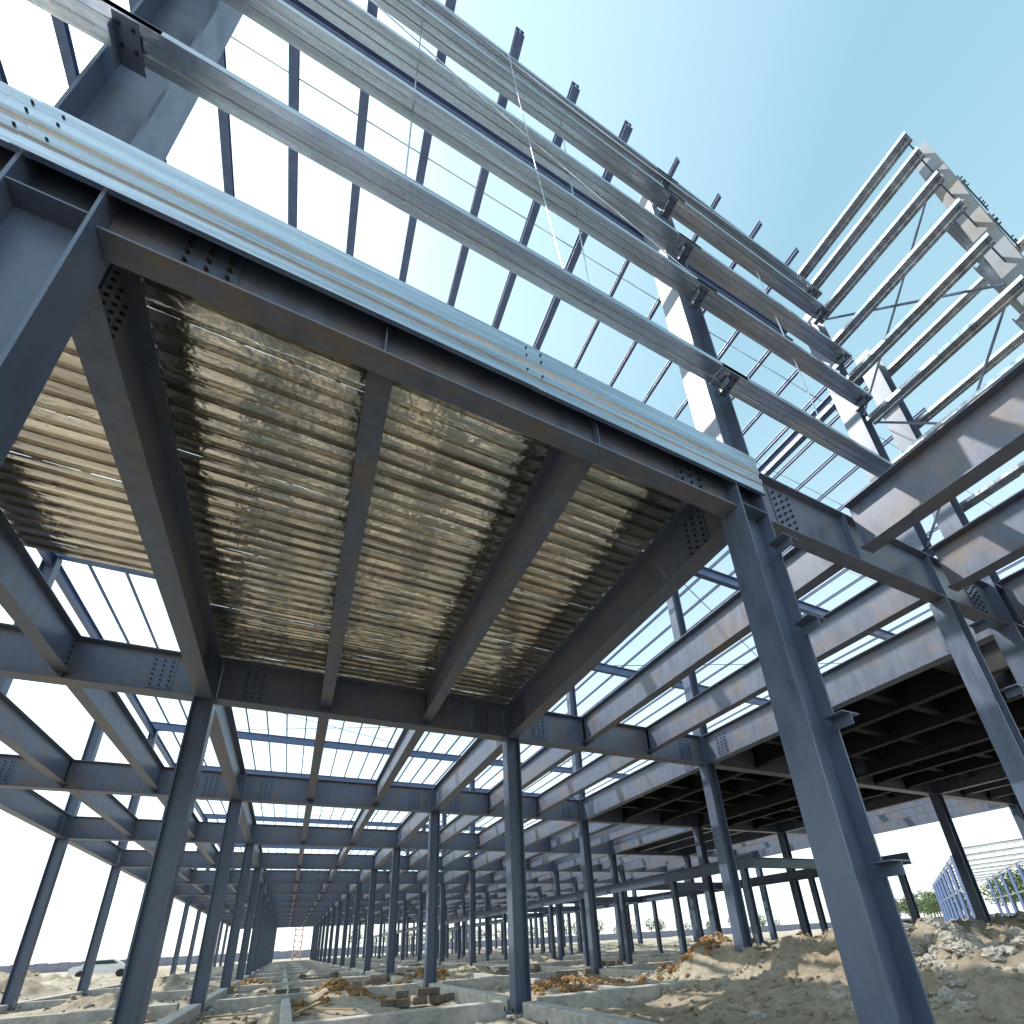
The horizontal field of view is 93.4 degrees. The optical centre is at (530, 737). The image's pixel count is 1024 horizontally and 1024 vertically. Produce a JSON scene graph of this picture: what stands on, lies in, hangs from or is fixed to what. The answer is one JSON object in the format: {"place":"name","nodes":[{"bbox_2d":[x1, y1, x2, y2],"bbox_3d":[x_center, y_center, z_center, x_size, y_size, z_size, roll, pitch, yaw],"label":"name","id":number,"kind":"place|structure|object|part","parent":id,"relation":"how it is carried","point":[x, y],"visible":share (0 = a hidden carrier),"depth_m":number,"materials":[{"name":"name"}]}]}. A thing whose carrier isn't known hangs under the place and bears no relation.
{"place":"outdoors","nodes":[
{"label":"outdoors","id":0,"kind":"place"},
{"bbox_2d":[0,910,1023,1023],"bbox_3d":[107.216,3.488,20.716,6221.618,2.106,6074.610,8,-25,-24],"label":"ground","id":1,"kind":"structure","parent":0,"point":[1001,1000],"depth_m":11.24,"materials":[{"name":"soil"}]},
{"bbox_2d":[67,959,124,976],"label":"parked car","id":2,"kind":"object","parent":1,"relation":"on","point":[116,966],"visible":0.53,"depth_m":46.58,"materials":[{"name":"white paint"}]},
{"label":"windows","id":3,"kind":"part","parent":2,"relation":"part of","materials":[{"name":"black glass"}]},
{"bbox_2d":[213,977,278,993],"bbox_3d":[-12.567,11.427,22.291,5.041,0.688,3.338,-5,-23,4],"label":"clay soil pile","id":4,"kind":"object","parent":1,"relation":"on","point":[252,980],"visible":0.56,"depth_m":22.01,"materials":[{"name":"brown soil"}]},
{"bbox_2d":[291,927,303,959],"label":"tower crane","id":5,"kind":"object","parent":1,"relation":"on","point":[295,934],"visible":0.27,"depth_m":138.00,"materials":[{"name":"orange paint"}]},
{"bbox_2d":[275,986,320,994],"bbox_3d":[-7.977,8.850,16.642,1.719,0.390,0.468,8,-25,-24],"label":"concrete block stack","id":6,"kind":"object","parent":1,"relation":"on","point":[284,991],"visible":0.17,"depth_m":16.59,"materials":[{"name":"grey concrete"}]},
{"bbox_2d":[6,960,625,1017],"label":"column pedestals","id":7,"kind":"object","parent":1,"relation":"on","point":[208,1013],"depth_m":14.07,"materials":[{"name":"concrete"}]},
{"bbox_2d":[0,0,1023,1023],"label":"columns","id":8,"kind":"structure","parent":7,"relation":"on","point":[51,273],"depth_m":7.22,"materials":[{"name":"grey metal"}]},
{"bbox_2d":[36,0,895,871],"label":"roof rafters","id":9,"kind":"object","parent":8,"relation":"on","point":[826,408],"visible":0.09,"depth_m":20.31,"materials":[{"name":"grey metal"}]},
{"bbox_2d":[0,20,1020,1012],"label":"bolts","id":10,"kind":"object","parent":8,"relation":"attached to","point":[528,368],"visible":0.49,"depth_m":7.03,"materials":[{"name":"metal"}]},
{"bbox_2d":[0,0,1023,510],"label":"wall girts","id":11,"kind":"structure","parent":8,"relation":"attached to","point":[88,154],"depth_m":6.27,"materials":[{"name":"metal"}]},
{"bbox_2d":[231,0,992,604],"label":"sag rods","id":12,"kind":"object","parent":11,"relation":"attached to","point":[539,180],"visible":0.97,"depth_m":7.77,"materials":[{"name":"metal"}]},
{"bbox_2d":[0,9,1023,1014],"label":"connection plates","id":13,"kind":"object","parent":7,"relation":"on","point":[48,207],"visible":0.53,"depth_m":7.28,"materials":[{"name":"blue paint"}]},
{"bbox_2d":[0,145,1019,928],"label":"floor beams","id":14,"kind":"structure","parent":13,"relation":"on","point":[122,371],"depth_m":10.23,"materials":[{"name":"metal"}]},
{"bbox_2d":[0,275,686,703],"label":"corrugated deck","id":15,"kind":"structure","parent":14,"relation":"on","point":[254,425],"depth_m":7.10,"materials":[{"name":"metal"}]},
{"bbox_2d":[0,360,1023,925],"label":"secondary beams","id":16,"kind":"structure","parent":14,"relation":"attached to","point":[976,440],"depth_m":9.23,"materials":[{"name":"metal"}]},
{"bbox_2d":[619,640,1023,828],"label":"dark floor joists","id":17,"kind":"object","parent":13,"relation":"on","point":[926,726],"visible":0.56,"depth_m":16.49,"materials":[{"name":"metal"}]},
{"bbox_2d":[299,972,338,979],"bbox_3d":[-12.227,13.767,27.750,2.150,0.390,0.522,8,-25,-24],"label":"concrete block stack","id":18,"kind":"object","parent":1,"relation":"on","point":[332,975],"visible":0.6,"depth_m":27.74,"materials":[{"name":"grey concrete"}]},
{"bbox_2d":[291,978,392,1011],"bbox_3d":[-5.580,7.904,14.991,3.479,0.892,2.273,8,-25,-24],"label":"clay soil pile","id":19,"kind":"object","parent":1,"relation":"on","point":[336,985],"visible":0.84,"depth_m":14.75,"materials":[{"name":"brown soil"}]},
{"bbox_2d":[0,949,710,1023],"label":"concrete foundation beams","id":20,"kind":"structure","parent":1,"relation":"on","point":[477,1004],"depth_m":14.57,"materials":[{"name":"grey concrete"}]},
{"bbox_2d":[352,981,370,986],"bbox_3d":[-7.081,9.527,18.364,2.051,0.390,0.534,8,-25,-24],"label":"concrete block stack","id":21,"kind":"object","parent":1,"relation":"on","point":[357,983],"visible":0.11,"depth_m":18.44,"materials":[{"name":"grey concrete"}]},
{"bbox_2d":[363,972,404,984],"bbox_3d":[-6.952,11.457,22.963,1.971,0.390,0.532,8,-25,-24],"label":"concrete block stack","id":22,"kind":"object","parent":1,"relation":"on","point":[382,979],"visible":0.73,"depth_m":22.67,"materials":[{"name":"grey concrete"}]},
{"bbox_2d":[107,958,676,1022],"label":"formwork boards","id":23,"kind":"object","parent":1,"relation":"on","point":[303,1009],"visible":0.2,"depth_m":12.94,"materials":[{"name":"brown wood"}]},
{"bbox_2d":[405,969,415,972],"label":"concrete block stack","id":24,"kind":"object","parent":1,"relation":"on","point":[410,970],"visible":0.19,"depth_m":26.62,"materials":[{"name":"grey concrete"}]},
{"bbox_2d":[380,987,453,1007],"bbox_3d":[-3.155,7.353,13.721,2.135,0.390,0.574,8,-25,-24],"label":"concrete block stack","id":25,"kind":"object","parent":1,"relation":"on","point":[427,995],"visible":0.95,"depth_m":13.56,"materials":[{"name":"grey concrete"}]},
{"bbox_2d":[378,967,458,985],"bbox_3d":[-4.088,9.959,20.109,5.426,0.947,3.150,8,-25,-24],"label":"clay soil pile","id":26,"kind":"object","parent":1,"relation":"on","point":[443,973],"visible":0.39,"depth_m":19.63,"materials":[{"name":"brown soil"}]},
{"bbox_2d":[0,912,1014,972],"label":"site fence","id":27,"kind":"object","parent":1,"relation":"on","point":[64,966],"visible":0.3,"depth_m":177.04,"materials":[{"name":"metal"}]},
{"bbox_2d":[0,915,1021,1023],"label":"dirt rubble","id":28,"kind":"object","parent":1,"relation":"on","point":[510,1018],"visible":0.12,"depth_m":12.87,"materials":[{"name":"brown soil"}]},
{"bbox_2d":[0,912,1023,1023],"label":"sandy clods","id":29,"kind":"object","parent":1,"relation":"on","point":[817,1014],"visible":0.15,"depth_m":9.95,"materials":[{"name":"soil"}]},
{"bbox_2d":[498,964,539,974],"bbox_3d":[-0.569,11.493,23.886,2.176,0.390,0.480,8,-25,-24],"label":"concrete block stack","id":30,"kind":"object","parent":1,"relation":"on","point":[535,968],"visible":0.41,"depth_m":23.97,"materials":[{"name":"grey concrete"}]},
{"bbox_2d":[531,976,597,995],"bbox_3d":[0.471,6.807,12.944,2.888,0.665,2.723,-3,-23,-2],"label":"clay soil pile","id":31,"kind":"object","parent":1,"relation":"on","point":[540,986],"visible":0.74,"depth_m":12.71,"materials":[{"name":"brown soil"}]},
{"bbox_2d":[554,968,596,977],"bbox_3d":[1.709,9.043,18.371,1.732,0.390,0.502,8,-25,-24],"label":"concrete block stack","id":32,"kind":"object","parent":1,"relation":"on","point":[587,972],"visible":0.5,"depth_m":18.14,"materials":[{"name":"grey concrete"}]},
{"bbox_2d":[536,969,658,984],"bbox_3d":[2.035,7.522,14.847,5.219,0.546,3.369,8,-25,-24],"label":"clay soil pile","id":33,"kind":"object","parent":1,"relation":"on","point":[592,979],"visible":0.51,"depth_m":14.55,"materials":[{"name":"brown soil"}]},
{"bbox_2d":[602,960,626,967],"bbox_3d":[3.911,11.214,23.812,2.017,0.390,0.507,8,-25,-24],"label":"concrete block stack","id":34,"kind":"object","parent":1,"relation":"on","point":[614,962],"visible":0.41,"depth_m":23.76,"materials":[{"name":"grey concrete"}]},
{"bbox_2d":[372,852,920,965],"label":"mezzanine frame","id":35,"kind":"object","parent":1,"relation":"on","point":[670,880],"visible":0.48,"depth_m":25.56,"materials":[{"name":"blue paint"}]},
{"bbox_2d":[350,865,1023,945],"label":"distant trees","id":36,"kind":"object","parent":1,"relation":"on","point":[928,905],"visible":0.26,"depth_m":197.40,"materials":[{"name":"green plant"}]},
{"bbox_2d":[643,931,731,983],"bbox_3d":[5.375,6.661,14.721,4.414,1.374,3.296,8,-25,-24],"label":"clay soil pile","id":37,"kind":"object","parent":1,"relation":"on","point":[708,942],"visible":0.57,"depth_m":14.35,"materials":[{"name":"brown soil"}]},
{"bbox_2d":[695,915,1023,1019],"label":"spoil heap","id":38,"kind":"object","parent":1,"relation":"on","point":[994,951],"visible":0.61,"depth_m":7.95,"materials":[{"name":"stone"}]},
{"bbox_2d":[932,838,1023,921],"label":"distant steel frame","id":39,"kind":"object","parent":1,"relation":"on","point":[944,895],"visible":0.76,"depth_m":103.17,"materials":[{"name":"blue paint"}]},
{"bbox_2d":[0,0,1023,870],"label":"roof purlins","id":40,"kind":"object","parent":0,"point":[66,50],"visible":0.1,"depth_m":11.09,"materials":[{"name":"grey metal"}]},
{"bbox_2d":[0,0,1023,965],"label":"sky","id":41,"kind":"structure","parent":0,"point":[783,110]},
{"bbox_2d":[916,141,1023,306],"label":"wing columns","id":42,"kind":"structure","parent":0,"point":[1010,270],"depth_m":8.81,"materials":[{"name":"white metal"}]},
{"bbox_2d":[827,175,1021,546],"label":"braces","id":43,"kind":"object","parent":42,"relation":"attached to","point":[895,305],"visible":0.39,"depth_m":9.19,"materials":[{"name":"grey metal"}]}
]}

